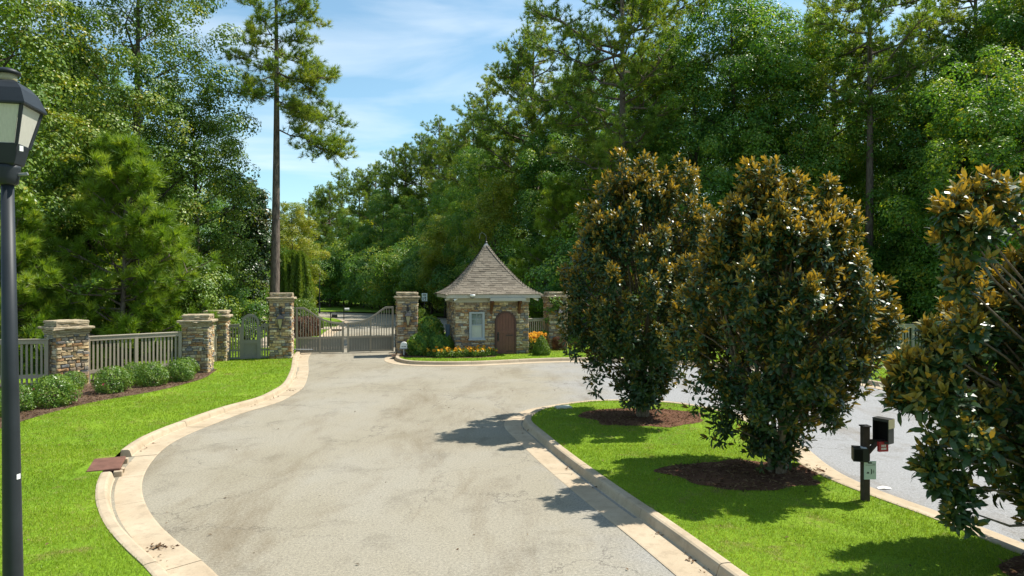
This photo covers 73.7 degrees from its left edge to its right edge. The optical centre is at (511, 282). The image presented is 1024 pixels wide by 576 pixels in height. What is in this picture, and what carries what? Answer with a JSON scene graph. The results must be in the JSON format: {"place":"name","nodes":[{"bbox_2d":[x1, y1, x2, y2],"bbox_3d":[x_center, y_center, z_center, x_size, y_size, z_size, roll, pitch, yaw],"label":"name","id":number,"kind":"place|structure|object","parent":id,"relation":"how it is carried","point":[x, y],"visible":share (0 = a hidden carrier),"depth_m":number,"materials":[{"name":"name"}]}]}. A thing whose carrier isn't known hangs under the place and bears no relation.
{"place":"outdoors","nodes":[
{"label":"outdoors","id":0,"kind":"place"},
{"bbox_2d":[318,311,446,317],"bbox_3d":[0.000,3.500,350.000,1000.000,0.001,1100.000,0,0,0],"label":"ground","id":1,"kind":"structure","parent":0,"point":[367,312],"depth_m":81.08,"materials":[{"name":"grey asphalt"}]},
{"bbox_2d":[393,292,419,353],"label":"stone pillar","id":2,"kind":"structure","parent":1,"relation":"on","point":[404,332],"depth_m":32.11,"materials":[{"name":"beige stone"}]},
{"bbox_2d":[316,300,535,321],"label":"grass verge","id":3,"kind":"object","parent":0,"point":[337,307],"depth_m":88.99,"materials":[{"name":"green plant"}]},
{"bbox_2d":[289,198,326,249],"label":"pine tree","id":4,"kind":"object","parent":3,"relation":"on","point":[312,214],"visible":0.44,"depth_m":99.98,"materials":[{"name":"green plant"}]},
{"bbox_2d":[306,181,349,249],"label":"deciduous tree","id":5,"kind":"object","parent":3,"relation":"on","point":[321,202],"visible":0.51,"depth_m":123.95,"materials":[{"name":"green plant"}]},
{"bbox_2d":[307,240,355,306],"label":"undergrowth shrub","id":6,"kind":"object","parent":3,"relation":"on","point":[333,262],"visible":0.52,"depth_m":93.17,"materials":[{"name":"green plant"}]},
{"bbox_2d":[323,209,363,304],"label":"background tree","id":7,"kind":"object","parent":3,"relation":"on","point":[345,225],"visible":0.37,"depth_m":103.95,"materials":[{"name":"green plant"}]},
{"bbox_2d":[339,167,376,301],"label":"pine tree","id":8,"kind":"object","parent":3,"relation":"on","point":[350,188],"visible":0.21,"depth_m":121.14,"materials":[{"name":"green plant"}]},
{"bbox_2d":[335,240,388,308],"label":"undergrowth shrub","id":9,"kind":"object","parent":3,"relation":"on","point":[352,272],"visible":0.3,"depth_m":86.26,"materials":[{"name":"green plant"}]},
{"bbox_2d":[341,159,394,234],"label":"pine tree","id":10,"kind":"object","parent":3,"relation":"on","point":[364,189],"visible":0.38,"depth_m":116.49,"materials":[{"name":"green plant"}]},
{"bbox_2d":[350,252,396,309],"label":"undergrowth shrub","id":11,"kind":"object","parent":3,"relation":"on","point":[364,283],"visible":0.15,"depth_m":82.65,"materials":[{"name":"green plant"}]},
{"bbox_2d":[350,188,406,303],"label":"background tree","id":12,"kind":"object","parent":3,"relation":"on","point":[374,199],"visible":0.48,"depth_m":97.11,"materials":[{"name":"green plant"}]},
{"bbox_2d":[361,236,420,310],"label":"undergrowth shrub","id":13,"kind":"object","parent":3,"relation":"on","point":[378,275],"visible":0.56,"depth_m":76.07,"materials":[{"name":"green plant"}]},
{"bbox_2d":[370,146,414,233],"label":"pine tree","id":14,"kind":"object","parent":3,"relation":"on","point":[384,185],"visible":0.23,"depth_m":107.37,"materials":[{"name":"green plant"}]},
{"bbox_2d":[375,143,425,231],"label":"pine tree","id":15,"kind":"object","parent":3,"relation":"on","point":[402,174],"visible":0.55,"depth_m":98.90,"materials":[{"name":"green plant"}]},
{"bbox_2d":[381,195,428,253],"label":"background tree","id":16,"kind":"object","parent":3,"relation":"on","point":[413,209],"visible":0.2,"depth_m":91.42,"materials":[{"name":"green plant"}]},
{"bbox_2d":[383,132,447,232],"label":"pine tree","id":17,"kind":"object","parent":3,"relation":"on","point":[413,165],"visible":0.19,"depth_m":100.67,"materials":[{"name":"green plant"}]},
{"bbox_2d":[392,232,442,313],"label":"undergrowth shrub","id":18,"kind":"object","parent":3,"relation":"on","point":[413,260],"visible":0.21,"depth_m":71.92,"materials":[{"name":"green plant"}]},
{"bbox_2d":[407,114,460,217],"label":"pine tree","id":19,"kind":"object","parent":3,"relation":"on","point":[427,162],"visible":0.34,"depth_m":97.09,"materials":[{"name":"green plant"}]},
{"bbox_2d":[411,180,466,308],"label":"background tree","id":20,"kind":"object","parent":3,"relation":"on","point":[439,190],"visible":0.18,"depth_m":82.99,"materials":[{"name":"green plant"}]},
{"bbox_2d":[415,214,469,316],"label":"yellow green tree","id":21,"kind":"object","parent":3,"relation":"on","point":[434,239],"visible":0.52,"depth_m":67.36,"materials":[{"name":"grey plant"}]},
{"bbox_2d":[412,245,476,309],"bbox_3d":[-4.739,0.335,66.352,8.639,8.333,9.300,0,0,-21],"label":"undergrowth shrub","id":22,"kind":"object","parent":3,"relation":"on","point":[441,281],"visible":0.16,"depth_m":64.92,"materials":[{"name":"green plant"}]},
{"bbox_2d":[415,123,494,219],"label":"pine tree","id":23,"kind":"object","parent":3,"relation":"on","point":[445,157],"visible":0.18,"depth_m":91.12,"materials":[{"name":"green plant"}]},
{"bbox_2d":[437,94,503,208],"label":"pine tree","id":24,"kind":"object","parent":3,"relation":"on","point":[465,129],"visible":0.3,"depth_m":83.57,"materials":[{"name":"green plant"}]},
{"bbox_2d":[428,141,520,275],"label":"background tree","id":25,"kind":"object","parent":3,"relation":"on","point":[482,174],"visible":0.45,"depth_m":64.83,"materials":[{"name":"green plant"}]},
{"bbox_2d":[451,74,523,199],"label":"pine tree","id":26,"kind":"object","parent":3,"relation":"on","point":[488,93],"visible":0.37,"depth_m":73.36,"materials":[{"name":"green plant"}]},
{"bbox_2d":[455,117,544,243],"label":"background tree","id":27,"kind":"object","parent":3,"relation":"on","point":[511,174],"visible":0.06,"depth_m":70.84,"materials":[{"name":"green plant"}]},
{"bbox_2d":[469,17,603,317],"bbox_3d":[1.625,-10.428,61.384,12.063,27.729,12.878,0,0,-16],"label":"pine tree","id":28,"kind":"object","parent":3,"relation":"on","point":[516,79],"visible":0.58,"depth_m":60.57,"materials":[{"name":"green plant"}]},
{"bbox_2d":[520,55,642,320],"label":"background tree","id":29,"kind":"object","parent":3,"relation":"on","point":[603,102],"visible":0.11,"depth_m":58.46,"materials":[{"name":"green plant"}]},
{"bbox_2d":[0,0,999,261],"label":"sky","id":30,"kind":"structure","parent":0,"point":[404,63],"materials":[{"name":"blue"}]},
{"bbox_2d":[0,316,1018,575],"bbox_3d":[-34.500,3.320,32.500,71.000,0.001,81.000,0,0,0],"label":"lawn","id":31,"kind":"structure","parent":0,"point":[82,469],"depth_m":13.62,"materials":[{"name":"green plant"}]},
{"bbox_2d":[0,67,46,575],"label":"street lamp","id":32,"kind":"object","parent":31,"relation":"on","point":[22,111],"visible":1,"depth_m":4.56,"materials":[{"name":"black metal"}]},
{"bbox_2d":[0,338,50,386],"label":"picket fence","id":33,"kind":"object","parent":31,"relation":"on","point":[31,342],"visible":0.54,"depth_m":21.62,"materials":[{"name":"beige paint"}]},
{"bbox_2d":[0,188,89,373],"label":"young pine","id":34,"kind":"object","parent":31,"relation":"on","point":[27,228],"visible":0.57,"depth_m":24.87,"materials":[{"name":"green plant"}]},
{"bbox_2d":[0,0,123,292],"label":"sweetgum tree","id":35,"kind":"object","parent":31,"relation":"on","point":[16,39],"visible":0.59,"depth_m":27.77,"materials":[{"name":"green plant"}]},
{"bbox_2d":[37,319,94,384],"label":"stone pillar","id":36,"kind":"structure","parent":31,"relation":"on","point":[69,350],"depth_m":21.95,"materials":[{"name":"beige stone"}]},
{"bbox_2d":[19,245,130,350],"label":"understory tree","id":37,"kind":"object","parent":31,"relation":"on","point":[106,300],"visible":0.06,"depth_m":28.53,"materials":[{"name":"green plant"}]},
{"bbox_2d":[10,22,143,207],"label":"pine tree","id":38,"kind":"object","parent":31,"relation":"on","point":[114,80],"visible":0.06,"depth_m":44.07,"materials":[{"name":"green plant"}]},
{"bbox_2d":[19,134,168,351],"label":"young pine","id":39,"kind":"object","parent":31,"relation":"on","point":[69,175],"visible":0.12,"depth_m":30.08,"materials":[{"name":"green plant"}]},
{"bbox_2d":[0,369,214,425],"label":"mulch bed","id":40,"kind":"object","parent":31,"relation":"on","point":[90,389],"visible":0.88,"depth_m":20.47,"materials":[{"name":"brown wood"}]},
{"bbox_2d":[29,373,83,408],"bbox_3d":[-12.369,2.912,18.422,1.311,0.938,1.303,0,0,-15],"label":"azalea shrub","id":41,"kind":"object","parent":40,"relation":"on","point":[61,393],"visible":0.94,"depth_m":18.25,"materials":[{"name":"green plant"}]},
{"bbox_2d":[91,365,135,393],"bbox_3d":[-12.152,2.940,20.834,1.256,0.889,1.186,0,0,-30],"label":"azalea shrub","id":42,"kind":"object","parent":40,"relation":"on","point":[115,381],"visible":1,"depth_m":20.57,"materials":[{"name":"green plant"}]},
{"bbox_2d":[132,361,169,386],"bbox_3d":[-11.751,2.960,22.124,1.180,0.854,1.181,0,0,-44],"label":"azalea shrub","id":43,"kind":"object","parent":40,"relation":"on","point":[155,374],"visible":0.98,"depth_m":21.88,"materials":[{"name":"green plant"}]},
{"bbox_2d":[163,359,196,381],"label":"azalea shrub","id":44,"kind":"object","parent":40,"relation":"on","point":[177,374],"visible":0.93,"depth_m":22.91,"materials":[{"name":"green plant"}]},
{"bbox_2d":[0,353,1023,575],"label":"bark mulch","id":45,"kind":"object","parent":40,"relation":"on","point":[680,464],"visible":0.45,"depth_m":12.51,"materials":[{"name":"brown plant"}]},
{"bbox_2d":[17,130,222,368],"bbox_3d":[-15.557,-1.377,27.908,7.787,9.796,6.218,0,0,-14],"label":"young pine","id":46,"kind":"object","parent":31,"relation":"on","point":[147,242],"visible":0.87,"depth_m":26.83,"materials":[{"name":"green plant"}]},
{"bbox_2d":[88,331,181,381],"bbox_3d":[-13.125,2.570,23.835,0.150,1.600,3.069,0,0,43],"label":"picket fence","id":47,"kind":"object","parent":31,"relation":"on","point":[135,337],"visible":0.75,"depth_m":23.77,"materials":[{"name":"beige paint"}]},
{"bbox_2d":[19,0,261,351],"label":"sweetgum tree","id":48,"kind":"object","parent":31,"relation":"on","point":[142,103],"visible":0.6,"depth_m":32.34,"materials":[{"name":"green plant"}]},
{"bbox_2d":[119,251,243,356],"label":"understory tree","id":49,"kind":"object","parent":31,"relation":"on","point":[209,288],"visible":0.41,"depth_m":31.05,"materials":[{"name":"green plant"}]},
{"bbox_2d":[149,146,230,329],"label":"background tree","id":50,"kind":"object","parent":31,"relation":"on","point":[204,225],"visible":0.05,"depth_m":48.28,"materials":[{"name":"green plant"}]},
{"bbox_2d":[176,314,217,372],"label":"stone pillar","id":51,"kind":"structure","parent":31,"relation":"on","point":[198,335],"depth_m":25.12,"materials":[{"name":"beige stone"}]},
{"bbox_2d":[132,77,269,312],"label":"sweetgum tree","id":52,"kind":"object","parent":31,"relation":"on","point":[226,239],"visible":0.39,"depth_m":34.98,"materials":[{"name":"green plant"}]},
{"bbox_2d":[203,310,232,360],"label":"stone pillar","id":53,"kind":"structure","parent":31,"relation":"on","point":[222,339],"depth_m":28.96,"materials":[{"name":"beige stone"}]},
{"bbox_2d":[186,273,269,339],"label":"understory tree","id":54,"kind":"object","parent":31,"relation":"on","point":[238,295],"visible":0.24,"depth_m":34.32,"materials":[{"name":"green plant"}]},
{"bbox_2d":[215,177,281,339],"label":"evergreen tree","id":55,"kind":"object","parent":31,"relation":"on","point":[259,231],"visible":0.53,"depth_m":37.55,"materials":[{"name":"green plant"}]},
{"bbox_2d":[228,314,269,359],"bbox_3d":[-11.449,2.334,29.760,1.800,1.972,0.170,0,0,-21],"label":"arched footgate","id":56,"kind":"object","parent":31,"relation":"on","point":[250,348],"visible":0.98,"depth_m":29.74,"materials":[{"name":"grey metal"}]},
{"bbox_2d":[266,252,295,319],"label":"arborvitae","id":57,"kind":"object","parent":31,"relation":"on","point":[285,266],"visible":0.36,"depth_m":49.51,"materials":[{"name":"green plant"}]},
{"bbox_2d":[266,293,296,358],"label":"stone pillar","id":58,"kind":"structure","parent":31,"relation":"on","point":[281,343],"depth_m":29.99,"materials":[{"name":"beige stone"}]},
{"bbox_2d":[217,0,359,345],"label":"pine tree","id":59,"kind":"object","parent":31,"relation":"on","point":[311,73],"visible":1,"depth_m":35.70,"materials":[{"name":"green plant"}]},
{"bbox_2d":[266,202,330,301],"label":"willow tree","id":60,"kind":"object","parent":31,"relation":"on","point":[299,221],"visible":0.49,"depth_m":74.04,"materials":[{"name":"green plant"}]},
{"bbox_2d":[288,250,317,313],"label":"arborvitae","id":61,"kind":"object","parent":31,"relation":"on","point":[301,272],"visible":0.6,"depth_m":49.53,"materials":[{"name":"green plant"}]},
{"bbox_2d":[111,312,1023,575],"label":"road","id":62,"kind":"structure","parent":0,"point":[492,483],"depth_m":11.89,"materials":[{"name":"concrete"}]},
{"bbox_2d":[95,317,348,575],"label":"kerb along left lawn","id":63,"kind":"structure","parent":62,"relation":"on","point":[143,527],"depth_m":11.10,"materials":[{"name":"concrete"}]},
{"bbox_2d":[86,456,128,476],"bbox_3d":[-7.391,3.389,12.513,0.584,0.182,1.060,0,0,-24],"label":"storm drain","id":64,"kind":"object","parent":63,"relation":"in","point":[113,465],"visible":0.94,"depth_m":12.34,"materials":[{"name":"metal"}]},
{"bbox_2d":[296,307,343,352],"bbox_3d":[-9.371,2.289,33.328,2.267,2.242,0.110,0,0,-14],"label":"gate leaf","id":65,"kind":"object","parent":62,"relation":"on","point":[323,343],"visible":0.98,"depth_m":33.28,"materials":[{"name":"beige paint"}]},
{"bbox_2d":[347,306,393,351],"bbox_3d":[-7.029,2.289,33.922,2.267,2.242,0.110,0,0,-14],"label":"gate leaf","id":66,"kind":"object","parent":62,"relation":"on","point":[367,343],"visible":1,"depth_m":33.89,"materials":[{"name":"beige paint"}]},
{"bbox_2d":[384,353,892,389],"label":"kerb below gatehouse","id":67,"kind":"structure","parent":62,"relation":"on","point":[396,360],"depth_m":29.04,"materials":[{"name":"concrete"}]},
{"bbox_2d":[504,399,1023,575],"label":"kerb around island","id":68,"kind":"structure","parent":62,"relation":"on","point":[671,546],"depth_m":10.32,"materials":[{"name":"concrete"}]},
{"bbox_2d":[400,322,921,383],"bbox_3d":[27.350,3.320,26.000,65.301,0.001,64.000,0,0,0],"label":"lawn gatehouse","id":69,"kind":"object","parent":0,"point":[557,356],"visible":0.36,"depth_m":31.27,"materials":[{"name":"green plant"}]},
{"bbox_2d":[392,354,496,357],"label":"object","id":70,"kind":"object","parent":69,"relation":"on","point":[406,355],"visible":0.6,"depth_m":30.79,"materials":[{"name":"grey concrete"}]},
{"bbox_2d":[405,332,429,355],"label":"holly shrub","id":71,"kind":"object","parent":70,"relation":"on","point":[416,344],"visible":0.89,"depth_m":31.04,"materials":[{"name":"green plant"}]},
{"bbox_2d":[417,315,444,342],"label":"holly shrub","id":72,"kind":"object","parent":70,"relation":"on","point":[433,325],"visible":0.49,"depth_m":32.23,"materials":[{"name":"green plant"}]},
{"bbox_2d":[434,233,542,353],"bbox_3d":[-1.269,0.491,33.495,4.661,5.958,4.671,0,0,-12],"label":"gatehouse","id":73,"kind":"object","parent":69,"relation":"on","point":[494,313],"visible":0.87,"depth_m":31.86,"materials":[{"name":"stone"}]},
{"bbox_2d":[468,312,485,340],"bbox_3d":[-1.632,1.995,31.639,0.800,1.310,0.200,0,0,-12],"label":"window","id":74,"kind":"structure","parent":73,"relation":"in","point":[476,319],"depth_m":31.64,"materials":[{"name":"white glass"}]},
{"bbox_2d":[495,311,515,353],"bbox_3d":[-0.301,2.321,31.919,0.996,1.998,0.206,0,0,-12],"label":"door","id":75,"kind":"structure","parent":73,"relation":"in","point":[505,321],"depth_m":31.90,"materials":[{"name":"paint"}]},
{"bbox_2d":[449,176,532,270],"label":"yellow green tree","id":76,"kind":"object","parent":69,"relation":"on","point":[496,207],"visible":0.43,"depth_m":57.68,"materials":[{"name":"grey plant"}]},
{"bbox_2d":[492,227,558,326],"bbox_3d":[1.393,-0.440,51.781,7.808,7.769,8.226,0,0,37],"label":"undergrowth shrub","id":77,"kind":"object","parent":69,"relation":"on","point":[510,252],"visible":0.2,"depth_m":51.42,"materials":[{"name":"green plant"}]},
{"bbox_2d":[507,173,590,327],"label":"young pine","id":78,"kind":"object","parent":69,"relation":"on","point":[561,204],"visible":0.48,"depth_m":46.71,"materials":[{"name":"green plant"}]},
{"bbox_2d":[490,133,608,271],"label":"background tree","id":79,"kind":"object","parent":69,"relation":"on","point":[528,180],"visible":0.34,"depth_m":55.21,"materials":[{"name":"green plant"}]},
{"bbox_2d":[541,292,567,348],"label":"stone pillar","id":80,"kind":"structure","parent":69,"relation":"on","point":[552,331],"depth_m":34.49,"materials":[{"name":"beige stone"}]},
{"bbox_2d":[521,216,643,331],"bbox_3d":[4.663,-0.298,40.654,7.514,7.477,7.916,0,0,19],"label":"undergrowth shrub","id":81,"kind":"object","parent":69,"relation":"on","point":[565,247],"visible":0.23,"depth_m":39.72,"materials":[{"name":"green plant"}]},
{"bbox_2d":[518,0,717,226],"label":"pine tree","id":82,"kind":"object","parent":69,"relation":"on","point":[648,11],"visible":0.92,"depth_m":44.94,"materials":[{"name":"green plant"}]},
{"bbox_2d":[579,48,709,323],"bbox_3d":[10.023,-7.261,51.880,10.672,21.352,10.720,0,0,38],"label":"background tree","id":83,"kind":"object","parent":69,"relation":"on","point":[630,95],"visible":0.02,"depth_m":50.12,"materials":[{"name":"green plant"}]},
{"bbox_2d":[631,25,770,283],"bbox_3d":[12.219,-7.047,47.492,10.448,20.939,11.366,0,0,35],"label":"background tree","id":84,"kind":"object","parent":69,"relation":"on","point":[710,146],"visible":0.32,"depth_m":44.55,"materials":[{"name":"green plant"}]},
{"bbox_2d":[625,0,826,250],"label":"background tree","id":85,"kind":"object","parent":69,"relation":"on","point":[744,13],"visible":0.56,"depth_m":43.83,"materials":[{"name":"green plant"}]},
{"bbox_2d":[683,1,852,222],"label":"background tree","id":86,"kind":"object","parent":69,"relation":"on","point":[821,130],"visible":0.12,"depth_m":44.88,"materials":[{"name":"green plant"}]},
{"bbox_2d":[722,7,900,235],"bbox_3d":[20.265,-7.520,46.119,10.933,21.874,10.982,0,0,39],"label":"background tree","id":87,"kind":"object","parent":69,"relation":"on","point":[814,42],"visible":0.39,"depth_m":43.97,"materials":[{"name":"green plant"}]},
{"bbox_2d":[743,0,900,325],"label":"pine tree","id":88,"kind":"object","parent":69,"relation":"on","point":[857,75],"visible":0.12,"depth_m":50.58,"materials":[{"name":"green plant"}]},
{"bbox_2d":[801,206,900,330],"bbox_3d":[19.962,-0.705,43.145,8.358,8.317,8.805,0,0,32],"label":"undergrowth shrub","id":89,"kind":"object","parent":69,"relation":"on","point":[873,258],"visible":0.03,"depth_m":41.39,"materials":[{"name":"green plant"}]},
{"bbox_2d":[803,0,969,256],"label":"pine tree","id":90,"kind":"object","parent":69,"relation":"on","point":[857,46],"visible":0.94,"depth_m":42.28,"materials":[{"name":"green plant"}]},
{"bbox_2d":[832,72,952,250],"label":"background tree","id":91,"kind":"object","parent":69,"relation":"on","point":[856,144],"visible":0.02,"depth_m":49.36,"materials":[{"name":"green plant"}]},
{"bbox_2d":[873,236,941,334],"bbox_3d":[23.638,0.671,43.119,7.666,7.395,8.253,0,0,-27],"label":"undergrowth shrub","id":92,"kind":"object","parent":69,"relation":"on","point":[903,303],"visible":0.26,"depth_m":41.65,"materials":[{"name":"green plant"}]},
{"bbox_2d":[841,38,1005,333],"bbox_3d":[27.234,-6.232,44.043,9.626,19.293,10.472,0,0,-3],"label":"background tree","id":93,"kind":"object","parent":69,"relation":"on","point":[892,156],"visible":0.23,"depth_m":43.21,"materials":[{"name":"green plant"}]},
{"bbox_2d":[860,48,1023,314],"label":"background tree","id":94,"kind":"object","parent":69,"relation":"on","point":[923,117],"visible":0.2,"depth_m":41.04,"materials":[{"name":"green plant"}]},
{"bbox_2d":[876,44,1023,320],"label":"background tree","id":95,"kind":"object","parent":69,"relation":"on","point":[1011,112],"visible":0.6,"depth_m":34.67,"materials":[{"name":"green plant"}]},
{"bbox_2d":[897,0,1016,94],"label":"pine tree","id":96,"kind":"object","parent":69,"relation":"on","point":[943,5],"visible":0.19,"depth_m":45.56,"materials":[{"name":"green plant"}]},
{"bbox_2d":[899,0,1023,255],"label":"background tree","id":97,"kind":"object","parent":69,"relation":"on","point":[1019,41],"visible":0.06,"depth_m":42.34,"materials":[{"name":"green plant"}]},
{"bbox_2d":[922,0,1023,174],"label":"background tree","id":98,"kind":"object","parent":69,"relation":"on","point":[988,7],"visible":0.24,"depth_m":41.42,"materials":[{"name":"green plant"}]},
{"bbox_2d":[970,53,1023,272],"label":"background tree","id":99,"kind":"object","parent":69,"relation":"on","point":[1002,76],"visible":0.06,"depth_m":36.26,"materials":[{"name":"green plant"}]},
{"bbox_2d":[974,0,1023,166],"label":"background tree","id":100,"kind":"object","parent":69,"relation":"on","point":[1017,5],"visible":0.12,"depth_m":40.63,"materials":[{"name":"green plant"}]},
{"bbox_2d":[531,401,1020,575],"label":"lawn island","id":101,"kind":"structure","parent":0,"point":[869,557],"depth_m":9.79,"materials":[{"name":"green plant"}]},
{"bbox_2d":[551,146,717,416],"bbox_3d":[3.165,0.013,16.951,4.458,6.723,4.341,0,0,0],"label":"magnolia tree","id":102,"kind":"object","parent":101,"relation":"on","point":[608,246],"visible":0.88,"depth_m":16.33,"materials":[{"name":"green plant"}]},
{"bbox_2d":[578,408,702,426],"bbox_3d":[3.273,3.314,16.881,3.242,0.001,2.431,0,0,0],"label":"mulch ring","id":103,"kind":"object","parent":101,"relation":"on","point":[655,423],"visible":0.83,"depth_m":16.70,"materials":[{"name":"brown wood"}]},
{"bbox_2d":[654,459,824,490],"bbox_3d":[4.078,3.313,11.843,2.918,0.001,1.852,0,0,-19],"label":"mulch ring","id":104,"kind":"object","parent":101,"relation":"on","point":[752,474],"visible":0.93,"depth_m":11.75,"materials":[{"name":"brown wood"}]},
{"bbox_2d":[662,154,911,473],"bbox_3d":[4.681,0.539,11.857,3.917,5.671,3.460,0,0,44],"label":"magnolia tree","id":105,"kind":"object","parent":101,"relation":"on","point":[778,230],"visible":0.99,"depth_m":11.35,"materials":[{"name":"green plant"}]},
{"bbox_2d":[851,416,894,501],"bbox_3d":[5.482,2.688,10.401,0.638,1.263,0.304,0,0,-2],"label":"mailbox","id":106,"kind":"object","parent":101,"relation":"on","point":[882,439],"visible":1,"depth_m":10.37,"materials":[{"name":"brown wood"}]},
{"bbox_2d":[875,163,1023,541],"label":"magnolia tree","id":107,"kind":"object","parent":101,"relation":"on","point":[957,391],"visible":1,"depth_m":7.25,"materials":[{"name":"green plant"}]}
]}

